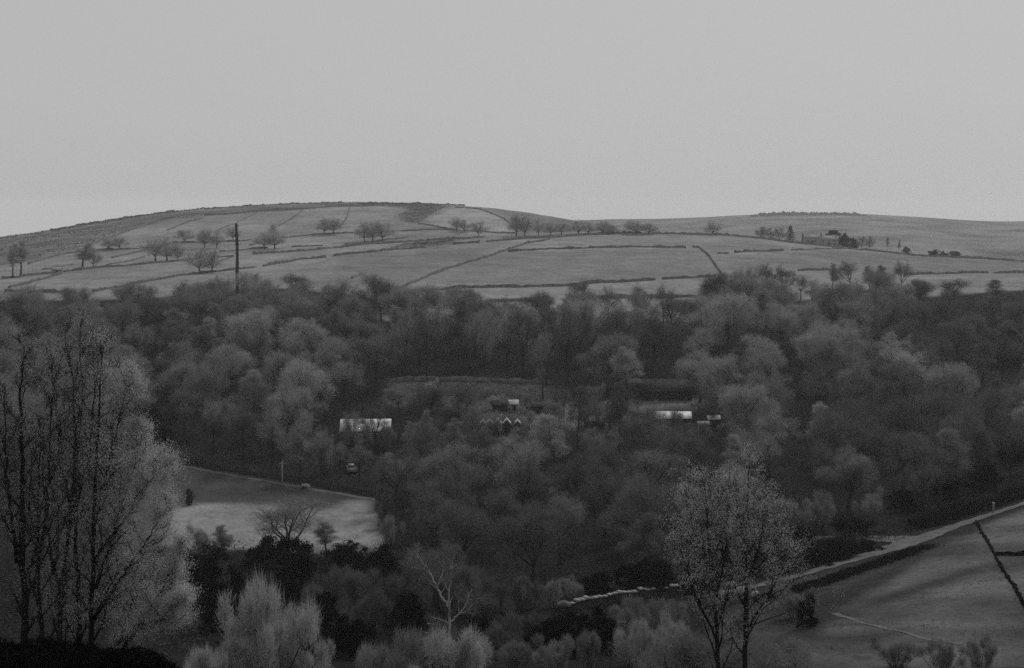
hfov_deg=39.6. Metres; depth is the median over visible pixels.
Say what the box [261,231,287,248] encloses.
field tree
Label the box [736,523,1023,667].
rough grass
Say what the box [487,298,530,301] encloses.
dry stone wall
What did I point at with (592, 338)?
woodland tree
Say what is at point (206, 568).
evergreen bush
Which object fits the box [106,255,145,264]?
dry stone wall
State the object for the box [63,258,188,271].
dry stone wall
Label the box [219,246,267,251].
dry stone wall
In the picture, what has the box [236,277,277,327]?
woodland tree
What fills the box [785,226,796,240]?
conifer
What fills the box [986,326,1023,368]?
tree
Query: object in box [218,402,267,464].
woodland tree
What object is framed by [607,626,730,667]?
pale bush
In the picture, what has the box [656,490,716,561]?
woodland tree
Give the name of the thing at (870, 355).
woodland tree
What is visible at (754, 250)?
dry stone wall
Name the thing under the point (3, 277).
dry stone wall
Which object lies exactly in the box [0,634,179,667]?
brambles
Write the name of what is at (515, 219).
field tree
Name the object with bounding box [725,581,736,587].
boulder
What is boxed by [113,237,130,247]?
field tree
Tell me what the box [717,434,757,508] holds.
woodland tree
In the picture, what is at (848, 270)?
woodland tree
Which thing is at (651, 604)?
bare bush
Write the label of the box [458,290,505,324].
woodland tree
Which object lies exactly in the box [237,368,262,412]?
woodland tree
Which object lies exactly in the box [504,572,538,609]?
bare bush
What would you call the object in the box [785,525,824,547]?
evergreen bush
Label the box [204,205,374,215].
dry stone wall
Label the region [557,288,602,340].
woodland tree
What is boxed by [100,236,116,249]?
field tree
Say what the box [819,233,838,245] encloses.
farmhouse
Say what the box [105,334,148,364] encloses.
woodland tree
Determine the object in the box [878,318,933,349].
woodland tree
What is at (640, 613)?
bare bush
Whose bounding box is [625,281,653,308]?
woodland tree
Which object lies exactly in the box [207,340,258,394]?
woodland tree
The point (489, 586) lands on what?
bare bush
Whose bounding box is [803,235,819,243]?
farm outbuilding
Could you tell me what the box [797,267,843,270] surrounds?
dry stone wall
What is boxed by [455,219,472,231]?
field tree
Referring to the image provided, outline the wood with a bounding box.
[750,211,866,216]
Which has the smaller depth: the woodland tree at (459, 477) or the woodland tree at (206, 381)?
the woodland tree at (459, 477)
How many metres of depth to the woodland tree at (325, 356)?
346.65 m
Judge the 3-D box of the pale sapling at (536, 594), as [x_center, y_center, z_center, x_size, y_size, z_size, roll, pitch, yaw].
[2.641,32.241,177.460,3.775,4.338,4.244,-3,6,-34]
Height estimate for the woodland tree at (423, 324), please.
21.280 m
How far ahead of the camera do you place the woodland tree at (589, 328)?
364.73 m
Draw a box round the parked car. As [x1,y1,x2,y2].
[346,463,356,472]
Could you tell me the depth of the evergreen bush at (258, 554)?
205.58 m
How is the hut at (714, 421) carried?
on the ground at (222, 499)
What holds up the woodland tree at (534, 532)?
on the ground at (222, 499)
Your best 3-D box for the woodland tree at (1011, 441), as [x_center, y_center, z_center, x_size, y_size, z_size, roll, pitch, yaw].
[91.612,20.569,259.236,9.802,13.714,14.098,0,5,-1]
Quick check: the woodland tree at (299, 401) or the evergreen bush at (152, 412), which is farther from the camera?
the evergreen bush at (152, 412)
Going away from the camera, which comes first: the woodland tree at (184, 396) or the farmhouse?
the woodland tree at (184, 396)
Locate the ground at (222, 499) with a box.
[0,203,1023,667]
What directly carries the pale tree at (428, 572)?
on the ground at (222, 499)
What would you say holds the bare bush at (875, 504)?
on the ground at (222, 499)
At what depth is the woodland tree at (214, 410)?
296.05 m
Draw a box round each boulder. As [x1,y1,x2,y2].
[300,483,310,487]
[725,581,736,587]
[734,586,749,594]
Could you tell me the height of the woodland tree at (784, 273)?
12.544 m
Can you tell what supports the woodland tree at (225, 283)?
on the ground at (222, 499)
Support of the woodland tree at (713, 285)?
on the ground at (222, 499)
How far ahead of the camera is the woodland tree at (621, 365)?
340.77 m
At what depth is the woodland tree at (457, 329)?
366.87 m
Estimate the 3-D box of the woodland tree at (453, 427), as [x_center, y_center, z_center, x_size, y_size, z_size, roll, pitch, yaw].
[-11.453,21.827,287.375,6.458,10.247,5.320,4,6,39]
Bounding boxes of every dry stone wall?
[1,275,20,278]
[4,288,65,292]
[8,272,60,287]
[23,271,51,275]
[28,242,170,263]
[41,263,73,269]
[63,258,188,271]
[92,217,173,244]
[92,266,255,291]
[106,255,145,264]
[111,249,145,257]
[164,453,380,496]
[167,218,203,229]
[172,239,251,242]
[172,255,233,261]
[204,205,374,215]
[217,213,255,229]
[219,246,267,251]
[252,236,484,253]
[262,255,326,266]
[279,210,302,225]
[283,228,515,237]
[291,244,322,246]
[333,245,426,255]
[344,236,407,244]
[351,271,362,278]
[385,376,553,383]
[389,239,452,248]
[401,238,550,287]
[414,277,655,290]
[418,223,454,228]
[453,240,479,244]
[455,207,512,224]
[486,230,1023,261]
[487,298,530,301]
[508,245,685,251]
[593,293,698,298]
[662,273,715,278]
[692,245,720,273]
[734,248,783,252]
[791,247,846,249]
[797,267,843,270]
[908,270,988,274]
[975,520,1023,606]
[994,270,1023,273]
[996,550,1023,555]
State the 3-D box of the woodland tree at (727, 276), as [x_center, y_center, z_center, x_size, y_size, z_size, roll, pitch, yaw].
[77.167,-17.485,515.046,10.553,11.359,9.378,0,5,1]
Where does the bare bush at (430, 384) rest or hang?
on the ground at (222, 499)
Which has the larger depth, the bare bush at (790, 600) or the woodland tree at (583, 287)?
the woodland tree at (583, 287)
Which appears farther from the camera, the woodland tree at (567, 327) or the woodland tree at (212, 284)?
the woodland tree at (212, 284)
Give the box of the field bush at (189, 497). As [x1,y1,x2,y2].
[185,488,194,504]
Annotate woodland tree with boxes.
[0,282,52,336]
[0,295,36,349]
[0,315,33,372]
[0,346,32,390]
[0,368,27,395]
[0,383,58,454]
[0,399,25,466]
[0,404,51,475]
[3,383,48,434]
[14,285,57,329]
[27,327,64,384]
[30,347,88,403]
[37,364,82,425]
[42,297,93,342]
[46,303,95,359]
[56,317,124,375]
[56,385,121,415]
[58,293,107,353]
[58,343,89,395]
[59,285,100,314]
[74,287,112,336]
[75,390,115,436]
[82,420,112,471]
[84,358,151,416]
[93,301,148,350]
[99,351,156,401]
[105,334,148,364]
[107,374,164,431]
[109,281,154,333]
[119,283,162,324]
[122,319,156,353]
[123,291,147,340]
[133,298,185,349]
[148,317,199,373]
[152,333,205,389]
[154,353,211,406]
[156,308,194,361]
[160,291,195,327]
[163,378,208,443]
[167,281,211,329]
[169,364,231,430]
[171,279,190,294]
[172,287,231,327]
[187,329,218,367]
[191,316,223,372]
[196,278,234,307]
[197,344,244,401]
[198,392,241,454]
[204,301,232,351]
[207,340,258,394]
[210,524,233,554]
[214,274,235,300]
[217,307,275,357]
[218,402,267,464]
[225,288,271,314]
[229,271,277,314]
[233,323,272,373]
[235,373,274,436]
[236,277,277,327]
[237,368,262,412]
[242,272,261,297]
[244,304,285,353]
[246,493,337,558]
[247,300,292,334]
[248,347,308,403]
[254,413,286,468]
[257,276,281,292]
[258,386,318,447]
[271,286,317,322]
[272,357,336,420]
[275,289,327,336]
[275,316,330,368]
[275,418,313,475]
[277,278,326,321]
[279,273,311,292]
[289,299,324,347]
[294,336,351,394]
[302,424,336,476]
[310,521,339,558]
[315,354,367,409]
[316,276,367,325]
[318,280,341,313]
[318,310,340,343]
[319,331,353,385]
[325,295,378,340]
[325,441,350,477]
[328,306,365,339]
[342,407,360,455]
[343,333,405,389]
[346,271,398,324]
[346,319,391,365]
[346,439,375,482]
[358,418,371,460]
[365,407,390,453]
[372,446,428,510]
[377,284,419,316]
[380,385,419,412]
[387,299,417,376]
[387,305,407,346]
[393,311,445,366]
[400,385,450,422]
[400,420,419,469]
[402,282,461,337]
[403,416,446,479]
[404,481,469,550]
[405,469,476,535]
[412,441,489,488]
[413,304,444,375]
[416,300,460,355]
[416,409,438,455]
[427,496,496,566]
[437,298,472,376]
[439,418,468,464]
[441,284,474,310]
[442,454,490,511]
[444,286,471,307]
[446,385,480,410]
[452,298,506,348]
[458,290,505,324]
[459,402,487,446]
[460,308,503,363]
[461,427,508,477]
[462,302,494,376]
[472,429,555,498]
[481,406,503,438]
[481,487,539,548]
[483,500,572,584]
[489,307,529,378]
[490,458,566,522]
[491,295,518,317]
[491,444,549,507]
[498,300,526,340]
[500,304,542,354]
[507,305,544,378]
[517,289,560,322]
[518,428,565,466]
[523,404,540,438]
[524,413,571,473]
[526,319,552,367]
[526,324,554,400]
[532,296,567,385]
[537,453,603,506]
[540,395,565,431]
[541,290,556,320]
[542,486,589,563]
[544,298,588,383]
[551,386,572,410]
[556,298,602,350]
[557,287,596,310]
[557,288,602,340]
[564,280,591,296]
[566,384,593,450]
[570,458,634,540]
[572,330,645,392]
[573,298,613,380]
[575,310,602,361]
[579,425,624,450]
[580,395,608,435]
[583,440,643,484]
[595,301,629,340]
[596,283,622,320]
[596,471,699,559]
[598,303,642,380]
[600,379,633,456]
[600,400,631,428]
[600,473,674,549]
[605,345,644,400]
[615,447,691,491]
[615,511,664,565]
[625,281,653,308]
[625,291,662,323]
[629,312,685,365]
[632,307,652,354]
[634,399,666,447]
[642,421,722,488]
[651,298,698,342]
[651,422,690,475]
[654,282,676,319]
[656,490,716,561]
[667,405,682,430]
[669,292,709,334]
[673,348,724,401]
[677,301,733,357]
[679,481,736,543]
[680,318,718,378]
[684,419,717,450]
[689,289,759,347]
[691,398,728,418]
[693,321,726,360]
[695,353,746,410]
[697,283,714,299]
[698,272,745,301]
[698,285,742,328]
[710,300,747,340]
[713,381,782,438]
[716,271,740,287]
[716,455,770,527]
[717,431,777,477]
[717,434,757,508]
[721,426,783,501]
[724,331,788,377]
[725,303,776,339]
[727,265,752,296]
[728,339,752,388]
[731,276,762,309]
[733,411,787,465]
[736,344,787,384]
[738,408,802,478]
[743,370,797,432]
[745,261,765,282]
[746,287,776,336]
[753,274,804,322]
[755,284,797,330]
[758,300,803,347]
[759,261,783,282]
[772,324,798,370]
[774,268,797,285]
[784,301,826,342]
[789,325,844,383]
[791,275,815,299]
[791,368,844,418]
[793,311,830,337]
[800,281,857,327]
[802,276,826,313]
[803,318,875,377]
[804,395,888,469]
[804,400,836,459]
[806,333,872,398]
[809,435,852,495]
[813,443,880,509]
[828,262,839,290]
[831,315,877,370]
[832,296,878,345]
[834,358,880,409]
[836,260,858,281]
[836,278,876,313]
[847,344,891,394]
[852,287,894,338]
[860,265,900,301]
[861,265,874,291]
[864,356,926,420]
[868,288,908,321]
[868,391,936,461]
[874,333,913,357]
[876,285,913,326]
[876,331,903,351]
[876,347,928,402]
[877,264,887,275]
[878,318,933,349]
[881,428,945,489]
[883,427,971,511]
[887,282,919,314]
[891,260,914,283]
[899,386,969,446]
[900,278,936,310]
[900,296,938,338]
[902,339,943,399]
[906,359,982,405]
[915,343,936,382]
[917,332,958,372]
[920,406,977,462]
[921,426,972,504]
[929,291,962,323]
[934,315,982,361]
[934,401,995,474]
[935,278,972,304]
[951,384,1019,443]
[952,425,999,492]
[953,357,987,400]
[954,310,1000,352]
[964,339,1002,392]
[975,290,1013,326]
[980,279,1008,314]
[983,377,1012,431]
[989,411,1023,481]
[995,300,1023,328]
[996,380,1023,447]
[999,320,1023,351]
[1007,399,1023,444]
[1013,366,1023,386]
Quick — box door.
[663,392,672,398]
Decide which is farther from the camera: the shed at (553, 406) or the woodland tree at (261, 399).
the shed at (553, 406)
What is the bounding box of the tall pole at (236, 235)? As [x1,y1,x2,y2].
[234,223,239,321]
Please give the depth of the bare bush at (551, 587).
175.65 m
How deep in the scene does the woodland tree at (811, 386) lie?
322.37 m
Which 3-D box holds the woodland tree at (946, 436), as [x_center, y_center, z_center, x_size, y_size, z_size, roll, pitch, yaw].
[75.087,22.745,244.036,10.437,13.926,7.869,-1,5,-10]
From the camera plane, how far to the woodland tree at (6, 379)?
319.62 m
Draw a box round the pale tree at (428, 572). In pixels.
[394,538,493,667]
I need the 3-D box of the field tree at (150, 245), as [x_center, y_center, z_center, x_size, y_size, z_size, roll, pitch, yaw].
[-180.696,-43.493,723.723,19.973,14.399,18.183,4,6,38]
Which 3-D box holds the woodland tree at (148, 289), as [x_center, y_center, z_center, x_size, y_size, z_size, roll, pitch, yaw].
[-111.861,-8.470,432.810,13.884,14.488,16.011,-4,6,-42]
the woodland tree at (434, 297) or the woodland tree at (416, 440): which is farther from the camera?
the woodland tree at (434, 297)
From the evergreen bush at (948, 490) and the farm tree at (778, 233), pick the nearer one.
the evergreen bush at (948, 490)
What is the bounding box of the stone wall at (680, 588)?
[552,581,708,616]
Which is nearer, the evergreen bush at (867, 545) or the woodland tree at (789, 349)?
the evergreen bush at (867, 545)
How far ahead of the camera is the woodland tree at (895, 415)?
284.11 m
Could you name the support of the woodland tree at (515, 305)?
on the ground at (222, 499)
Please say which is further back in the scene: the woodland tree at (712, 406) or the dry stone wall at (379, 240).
the dry stone wall at (379, 240)
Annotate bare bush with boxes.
[184,522,209,555]
[211,526,233,552]
[299,580,337,607]
[313,452,338,474]
[320,596,355,652]
[322,562,354,597]
[330,565,380,605]
[338,425,352,450]
[338,586,394,631]
[352,431,374,451]
[354,566,417,631]
[366,423,396,451]
[373,490,396,526]
[376,514,405,545]
[384,451,413,477]
[398,572,433,613]
[408,542,444,588]
[410,542,469,610]
[424,377,438,390]
[428,550,482,618]
[449,396,477,414]
[451,562,496,614]
[463,590,514,627]
[467,443,499,477]
[472,426,494,441]
[479,611,524,654]
[487,393,507,407]
[487,433,517,448]
[504,433,521,459]
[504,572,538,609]
[509,610,545,646]
[520,393,539,401]
[544,577,562,607]
[586,382,606,400]
[607,593,653,633]
[617,618,633,665]
[635,633,666,666]
[643,595,689,626]
[717,421,732,436]
[764,575,792,596]
[768,496,803,530]
[776,583,816,618]
[800,487,836,529]
[852,485,884,521]
[867,634,924,667]
[897,464,932,497]
[916,636,968,667]
[964,630,999,667]
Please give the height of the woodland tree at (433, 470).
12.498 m
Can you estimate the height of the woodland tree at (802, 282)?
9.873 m
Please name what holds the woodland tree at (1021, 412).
on the ground at (222, 499)
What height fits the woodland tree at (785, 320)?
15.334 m
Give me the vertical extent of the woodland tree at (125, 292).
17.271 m
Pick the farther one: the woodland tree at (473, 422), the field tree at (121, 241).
the field tree at (121, 241)
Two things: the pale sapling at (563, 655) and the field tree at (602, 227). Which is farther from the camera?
the field tree at (602, 227)
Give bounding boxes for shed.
[339,419,391,444]
[491,400,508,411]
[509,399,518,410]
[524,402,545,412]
[546,403,558,413]
[654,411,691,428]
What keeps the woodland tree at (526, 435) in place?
on the ground at (222, 499)
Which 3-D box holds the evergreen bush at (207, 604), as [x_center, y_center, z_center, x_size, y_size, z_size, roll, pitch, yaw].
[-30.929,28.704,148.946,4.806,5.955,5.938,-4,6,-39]
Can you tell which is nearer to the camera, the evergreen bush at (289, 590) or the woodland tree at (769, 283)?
the evergreen bush at (289, 590)
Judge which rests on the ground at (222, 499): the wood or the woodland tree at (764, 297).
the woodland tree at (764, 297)
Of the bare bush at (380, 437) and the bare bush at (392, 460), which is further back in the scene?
the bare bush at (380, 437)
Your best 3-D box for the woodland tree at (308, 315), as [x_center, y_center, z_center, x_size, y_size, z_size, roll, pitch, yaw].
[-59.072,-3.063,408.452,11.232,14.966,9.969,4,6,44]
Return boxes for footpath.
[832,613,960,644]
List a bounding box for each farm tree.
[754,226,767,235]
[765,227,774,236]
[773,228,788,238]
[856,236,867,246]
[865,236,876,248]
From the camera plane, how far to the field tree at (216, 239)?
803.58 m
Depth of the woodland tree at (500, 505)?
222.38 m
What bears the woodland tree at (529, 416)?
on the ground at (222, 499)
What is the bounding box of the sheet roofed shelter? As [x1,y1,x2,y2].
[584,416,604,428]
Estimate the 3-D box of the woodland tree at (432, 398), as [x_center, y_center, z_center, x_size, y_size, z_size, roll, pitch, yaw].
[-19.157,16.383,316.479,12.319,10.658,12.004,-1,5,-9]
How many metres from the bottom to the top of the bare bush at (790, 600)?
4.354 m
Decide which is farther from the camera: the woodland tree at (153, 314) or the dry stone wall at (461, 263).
the dry stone wall at (461, 263)
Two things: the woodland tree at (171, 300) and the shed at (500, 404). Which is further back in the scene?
the woodland tree at (171, 300)
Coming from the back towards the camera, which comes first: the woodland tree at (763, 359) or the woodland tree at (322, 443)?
the woodland tree at (763, 359)
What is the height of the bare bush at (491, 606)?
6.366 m
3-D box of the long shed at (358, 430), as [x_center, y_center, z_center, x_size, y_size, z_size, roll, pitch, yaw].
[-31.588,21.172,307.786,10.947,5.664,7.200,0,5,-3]
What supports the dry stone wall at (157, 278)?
on the ground at (222, 499)
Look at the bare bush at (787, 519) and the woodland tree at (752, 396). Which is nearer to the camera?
the bare bush at (787, 519)
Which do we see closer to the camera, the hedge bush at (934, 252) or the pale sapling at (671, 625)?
the pale sapling at (671, 625)
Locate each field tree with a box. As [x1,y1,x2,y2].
[5,242,22,277]
[15,239,30,276]
[72,242,100,266]
[79,247,103,265]
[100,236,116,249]
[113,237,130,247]
[138,236,167,260]
[149,236,182,260]
[165,244,189,259]
[172,229,195,240]
[180,246,216,270]
[194,227,216,247]
[202,249,222,272]
[209,230,224,247]
[222,226,242,239]
[251,231,278,248]
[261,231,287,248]
[267,223,278,237]
[315,218,334,232]
[325,217,345,233]
[353,222,374,241]
[357,220,382,239]
[365,221,396,240]
[448,217,466,230]
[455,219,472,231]
[469,221,491,235]
[505,213,529,235]
[515,216,535,235]
[531,218,545,235]
[540,222,559,234]
[551,223,571,234]
[566,219,593,233]
[577,223,596,232]
[593,221,614,232]
[606,225,622,233]
[620,219,653,234]
[636,223,660,234]
[701,221,723,232]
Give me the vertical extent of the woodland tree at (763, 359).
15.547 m
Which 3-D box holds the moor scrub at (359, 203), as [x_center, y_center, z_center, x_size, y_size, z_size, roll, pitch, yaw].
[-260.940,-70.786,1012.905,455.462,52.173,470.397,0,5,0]
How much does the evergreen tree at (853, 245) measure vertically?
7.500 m
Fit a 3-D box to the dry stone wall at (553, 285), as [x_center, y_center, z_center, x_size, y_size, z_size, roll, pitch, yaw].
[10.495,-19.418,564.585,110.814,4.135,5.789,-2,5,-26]
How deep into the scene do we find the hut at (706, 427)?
312.69 m
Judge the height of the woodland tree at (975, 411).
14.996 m
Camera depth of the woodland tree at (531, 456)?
249.89 m
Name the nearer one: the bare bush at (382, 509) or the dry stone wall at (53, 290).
the bare bush at (382, 509)
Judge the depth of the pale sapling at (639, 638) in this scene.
114.01 m
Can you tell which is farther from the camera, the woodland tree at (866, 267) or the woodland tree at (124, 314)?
the woodland tree at (866, 267)
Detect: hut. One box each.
[495,418,501,431]
[503,418,510,431]
[514,418,520,428]
[696,421,709,433]
[706,415,720,426]
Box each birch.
[0,322,91,645]
[1,308,144,645]
[60,323,208,649]
[655,455,776,667]
[695,435,843,667]
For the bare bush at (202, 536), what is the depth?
213.91 m
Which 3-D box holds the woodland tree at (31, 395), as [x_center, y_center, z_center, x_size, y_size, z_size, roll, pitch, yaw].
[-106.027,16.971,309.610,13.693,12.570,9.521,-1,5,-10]
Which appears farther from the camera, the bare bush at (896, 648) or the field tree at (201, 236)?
the field tree at (201, 236)
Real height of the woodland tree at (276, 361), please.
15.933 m
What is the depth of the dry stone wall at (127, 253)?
787.59 m
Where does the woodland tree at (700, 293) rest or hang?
on the ground at (222, 499)
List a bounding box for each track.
[162,460,375,500]
[784,535,928,543]
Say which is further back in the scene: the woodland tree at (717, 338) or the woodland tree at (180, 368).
the woodland tree at (717, 338)
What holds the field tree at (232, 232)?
on the ground at (222, 499)
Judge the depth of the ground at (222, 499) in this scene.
325.71 m
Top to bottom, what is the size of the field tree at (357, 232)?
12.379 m
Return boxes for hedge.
[733,543,943,604]
[899,483,1023,529]
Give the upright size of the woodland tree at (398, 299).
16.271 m
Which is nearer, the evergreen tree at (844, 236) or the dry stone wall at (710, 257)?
the dry stone wall at (710, 257)
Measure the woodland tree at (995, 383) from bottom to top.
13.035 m
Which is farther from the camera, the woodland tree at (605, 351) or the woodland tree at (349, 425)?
the woodland tree at (605, 351)
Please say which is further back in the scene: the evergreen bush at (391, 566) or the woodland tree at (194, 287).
the woodland tree at (194, 287)
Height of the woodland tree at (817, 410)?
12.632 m
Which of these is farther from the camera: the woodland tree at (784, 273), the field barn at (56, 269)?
the field barn at (56, 269)
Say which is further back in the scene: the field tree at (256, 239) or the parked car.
the field tree at (256, 239)
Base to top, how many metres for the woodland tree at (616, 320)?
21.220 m
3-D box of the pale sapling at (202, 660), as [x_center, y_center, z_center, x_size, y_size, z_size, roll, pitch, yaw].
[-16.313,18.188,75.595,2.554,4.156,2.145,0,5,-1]
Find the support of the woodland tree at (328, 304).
on the ground at (222, 499)
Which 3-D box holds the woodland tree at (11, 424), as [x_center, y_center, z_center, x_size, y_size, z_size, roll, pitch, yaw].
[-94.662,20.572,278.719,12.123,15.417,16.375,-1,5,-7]
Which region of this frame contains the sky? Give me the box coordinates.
[0,0,1023,236]
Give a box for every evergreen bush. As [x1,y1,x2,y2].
[131,396,164,426]
[149,427,176,453]
[173,540,230,596]
[189,579,242,632]
[223,563,251,613]
[238,532,284,570]
[259,563,304,611]
[266,535,325,591]
[292,601,341,656]
[309,590,353,632]
[316,537,369,570]
[328,613,376,658]
[342,549,384,589]
[365,541,403,568]
[374,555,413,597]
[388,588,437,639]
[456,611,496,645]
[495,601,513,632]
[523,618,557,649]
[531,612,603,659]
[578,571,615,596]
[585,606,626,654]
[611,555,656,589]
[641,558,678,596]
[673,555,717,595]
[706,532,737,576]
[715,545,765,581]
[756,541,808,575]
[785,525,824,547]
[790,538,834,569]
[794,591,819,628]
[820,535,862,561]
[828,516,884,538]
[857,538,885,552]
[885,489,925,514]
[925,474,963,499]
[964,456,1006,491]
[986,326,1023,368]
[996,416,1023,461]
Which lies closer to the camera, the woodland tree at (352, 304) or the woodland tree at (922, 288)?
the woodland tree at (352, 304)
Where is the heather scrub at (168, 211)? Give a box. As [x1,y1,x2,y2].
[50,201,464,230]
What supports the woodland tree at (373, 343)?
on the ground at (222, 499)
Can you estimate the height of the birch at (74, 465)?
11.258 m
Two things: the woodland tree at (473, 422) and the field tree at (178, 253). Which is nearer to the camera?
the woodland tree at (473, 422)
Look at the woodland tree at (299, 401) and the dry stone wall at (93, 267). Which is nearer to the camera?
the woodland tree at (299, 401)
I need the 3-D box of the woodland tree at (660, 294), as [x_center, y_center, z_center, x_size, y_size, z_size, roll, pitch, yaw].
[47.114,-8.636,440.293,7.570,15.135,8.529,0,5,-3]
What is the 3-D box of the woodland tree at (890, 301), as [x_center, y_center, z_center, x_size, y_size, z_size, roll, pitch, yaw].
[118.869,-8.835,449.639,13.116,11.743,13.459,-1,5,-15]
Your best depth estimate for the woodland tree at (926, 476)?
236.33 m
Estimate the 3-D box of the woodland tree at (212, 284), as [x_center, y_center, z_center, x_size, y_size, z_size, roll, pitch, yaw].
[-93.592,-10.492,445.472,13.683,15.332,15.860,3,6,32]
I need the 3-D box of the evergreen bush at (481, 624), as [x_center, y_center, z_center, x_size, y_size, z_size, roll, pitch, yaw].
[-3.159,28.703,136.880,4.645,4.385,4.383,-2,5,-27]
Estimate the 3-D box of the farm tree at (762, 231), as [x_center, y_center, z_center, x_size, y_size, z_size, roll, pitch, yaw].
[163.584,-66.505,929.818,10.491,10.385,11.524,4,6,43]
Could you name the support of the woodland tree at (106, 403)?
on the ground at (222, 499)
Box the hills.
[574,214,1023,259]
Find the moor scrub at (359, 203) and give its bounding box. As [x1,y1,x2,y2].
[0,202,452,256]
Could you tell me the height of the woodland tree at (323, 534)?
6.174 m
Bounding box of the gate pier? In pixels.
[557,600,570,616]
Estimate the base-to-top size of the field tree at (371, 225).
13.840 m
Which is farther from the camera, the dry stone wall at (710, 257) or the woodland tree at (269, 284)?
the dry stone wall at (710, 257)
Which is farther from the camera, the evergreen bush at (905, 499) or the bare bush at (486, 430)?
the bare bush at (486, 430)
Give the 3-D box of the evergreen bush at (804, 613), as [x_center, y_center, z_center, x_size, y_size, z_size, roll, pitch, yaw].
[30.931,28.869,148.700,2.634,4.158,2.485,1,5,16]
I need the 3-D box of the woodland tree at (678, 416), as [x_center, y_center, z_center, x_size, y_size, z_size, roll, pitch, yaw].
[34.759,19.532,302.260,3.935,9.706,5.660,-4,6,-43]
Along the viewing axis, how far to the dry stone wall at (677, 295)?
525.25 m
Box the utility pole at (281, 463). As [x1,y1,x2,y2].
[278,461,285,488]
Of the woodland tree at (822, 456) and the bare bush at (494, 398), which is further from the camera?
the bare bush at (494, 398)
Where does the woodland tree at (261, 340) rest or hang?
on the ground at (222, 499)
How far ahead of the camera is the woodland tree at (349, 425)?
294.86 m
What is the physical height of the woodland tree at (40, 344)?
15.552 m
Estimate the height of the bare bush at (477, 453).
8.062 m
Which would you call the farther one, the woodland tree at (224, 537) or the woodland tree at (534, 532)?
the woodland tree at (224, 537)
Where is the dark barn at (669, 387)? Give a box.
[637,379,694,400]
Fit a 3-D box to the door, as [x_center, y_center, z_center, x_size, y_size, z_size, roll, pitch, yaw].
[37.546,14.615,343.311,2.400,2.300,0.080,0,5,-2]
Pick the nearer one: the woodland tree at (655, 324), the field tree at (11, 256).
the woodland tree at (655, 324)
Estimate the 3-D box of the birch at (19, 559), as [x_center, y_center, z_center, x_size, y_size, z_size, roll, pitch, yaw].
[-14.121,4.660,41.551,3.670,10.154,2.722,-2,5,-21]
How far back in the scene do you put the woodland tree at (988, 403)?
286.86 m
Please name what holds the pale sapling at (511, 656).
on the ground at (222, 499)
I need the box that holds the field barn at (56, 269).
[51,267,62,273]
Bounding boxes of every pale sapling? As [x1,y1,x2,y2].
[183,619,275,667]
[183,641,228,667]
[213,565,319,667]
[263,590,329,667]
[279,636,335,667]
[486,632,544,667]
[520,580,549,607]
[530,633,575,667]
[560,575,584,600]
[576,626,600,667]
[613,616,659,667]
[654,603,691,667]
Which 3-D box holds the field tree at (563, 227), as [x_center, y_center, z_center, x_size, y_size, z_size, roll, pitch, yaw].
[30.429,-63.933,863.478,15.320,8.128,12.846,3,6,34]
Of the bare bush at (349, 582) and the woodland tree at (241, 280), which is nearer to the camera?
the bare bush at (349, 582)
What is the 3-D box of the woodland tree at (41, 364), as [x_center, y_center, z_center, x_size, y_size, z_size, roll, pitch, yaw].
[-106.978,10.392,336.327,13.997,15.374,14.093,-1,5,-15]
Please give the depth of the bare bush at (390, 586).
150.30 m
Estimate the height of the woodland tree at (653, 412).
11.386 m
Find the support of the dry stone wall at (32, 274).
on the ground at (222, 499)
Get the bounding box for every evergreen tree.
[825,230,847,246]
[839,233,849,246]
[848,238,858,247]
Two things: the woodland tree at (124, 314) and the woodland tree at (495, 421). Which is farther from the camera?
the woodland tree at (124, 314)
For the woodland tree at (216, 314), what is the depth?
393.92 m
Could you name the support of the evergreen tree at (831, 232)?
on the ground at (222, 499)
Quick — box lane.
[685,502,1023,598]
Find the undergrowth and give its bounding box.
[0,301,1023,664]
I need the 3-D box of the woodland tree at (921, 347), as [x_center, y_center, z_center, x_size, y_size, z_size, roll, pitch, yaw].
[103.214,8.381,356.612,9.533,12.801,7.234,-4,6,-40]
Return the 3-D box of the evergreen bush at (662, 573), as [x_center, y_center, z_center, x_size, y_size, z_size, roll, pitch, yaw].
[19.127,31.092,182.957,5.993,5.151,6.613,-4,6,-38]
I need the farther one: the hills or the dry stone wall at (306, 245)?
the hills
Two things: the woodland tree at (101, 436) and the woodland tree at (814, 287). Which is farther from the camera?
the woodland tree at (814, 287)
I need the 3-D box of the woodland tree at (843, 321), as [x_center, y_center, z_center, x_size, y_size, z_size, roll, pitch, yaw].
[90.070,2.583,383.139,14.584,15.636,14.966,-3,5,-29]
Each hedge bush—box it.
[901,247,911,252]
[928,249,939,254]
[939,251,949,255]
[948,251,960,255]
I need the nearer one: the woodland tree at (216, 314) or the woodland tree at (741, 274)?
the woodland tree at (216, 314)
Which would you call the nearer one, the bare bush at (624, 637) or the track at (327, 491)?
the bare bush at (624, 637)
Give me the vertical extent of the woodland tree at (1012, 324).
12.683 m
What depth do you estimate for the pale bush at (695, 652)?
71.18 m
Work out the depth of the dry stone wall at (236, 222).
979.86 m
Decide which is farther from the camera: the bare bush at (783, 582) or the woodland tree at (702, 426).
the woodland tree at (702, 426)
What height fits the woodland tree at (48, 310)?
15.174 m
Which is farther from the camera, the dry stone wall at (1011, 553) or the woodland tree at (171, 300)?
the woodland tree at (171, 300)
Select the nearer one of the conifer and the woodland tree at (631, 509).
the woodland tree at (631, 509)
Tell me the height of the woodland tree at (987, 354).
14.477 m
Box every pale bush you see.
[354,638,389,667]
[355,622,454,667]
[407,614,494,667]
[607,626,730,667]
[660,604,810,667]
[747,630,813,667]
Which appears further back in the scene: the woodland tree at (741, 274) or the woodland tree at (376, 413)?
the woodland tree at (741, 274)
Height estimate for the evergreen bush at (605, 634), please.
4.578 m
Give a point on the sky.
(110, 109)

